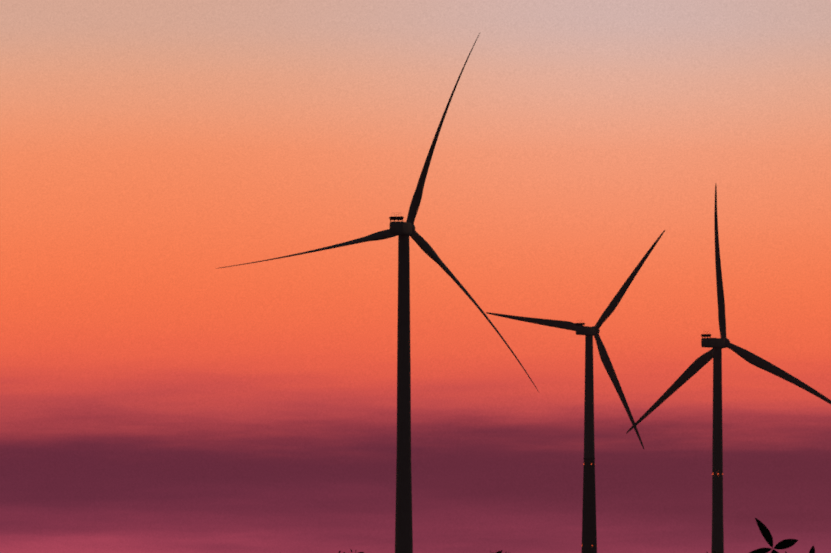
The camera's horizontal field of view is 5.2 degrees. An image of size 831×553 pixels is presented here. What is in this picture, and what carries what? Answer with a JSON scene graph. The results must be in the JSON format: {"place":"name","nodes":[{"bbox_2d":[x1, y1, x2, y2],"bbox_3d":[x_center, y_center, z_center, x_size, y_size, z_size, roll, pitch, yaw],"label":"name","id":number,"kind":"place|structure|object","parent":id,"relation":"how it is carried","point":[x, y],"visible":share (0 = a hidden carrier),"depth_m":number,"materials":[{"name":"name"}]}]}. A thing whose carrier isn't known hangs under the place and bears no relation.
{"place":"outdoors","nodes":[
{"label":"outdoors","id":0,"kind":"place"},
{"bbox_2d":[0,0,830,552],"label":"sky","id":1,"kind":"structure","parent":0,"point":[155,397],"materials":[{"name":"orange"}]},
{"bbox_3d":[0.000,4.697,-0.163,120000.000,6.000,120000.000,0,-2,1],"label":"ground","id":2,"kind":"structure","parent":0,"visible":0},
{"bbox_2d":[215,33,538,552],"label":"turbine","id":3,"kind":"object","parent":2,"relation":"on","point":[402,231],"visible":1,"depth_m":2788.47,"materials":[{"name":"paint"}]},
{"bbox_2d":[486,230,664,552],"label":"turbine","id":4,"kind":"object","parent":2,"relation":"on","point":[589,537],"visible":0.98,"depth_m":4033.80,"materials":[{"name":"paint"}]},
{"bbox_2d":[626,184,830,552],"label":"turbine","id":5,"kind":"object","parent":2,"relation":"on","point":[716,345],"visible":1,"depth_m":3650.37,"materials":[{"name":"paint"}]},
{"bbox_2d":[749,518,814,552],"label":"leaves","id":6,"kind":"object","parent":2,"relation":"on","point":[768,537],"visible":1,"depth_m":60.26,"materials":[{"name":"black plant"}]}
]}

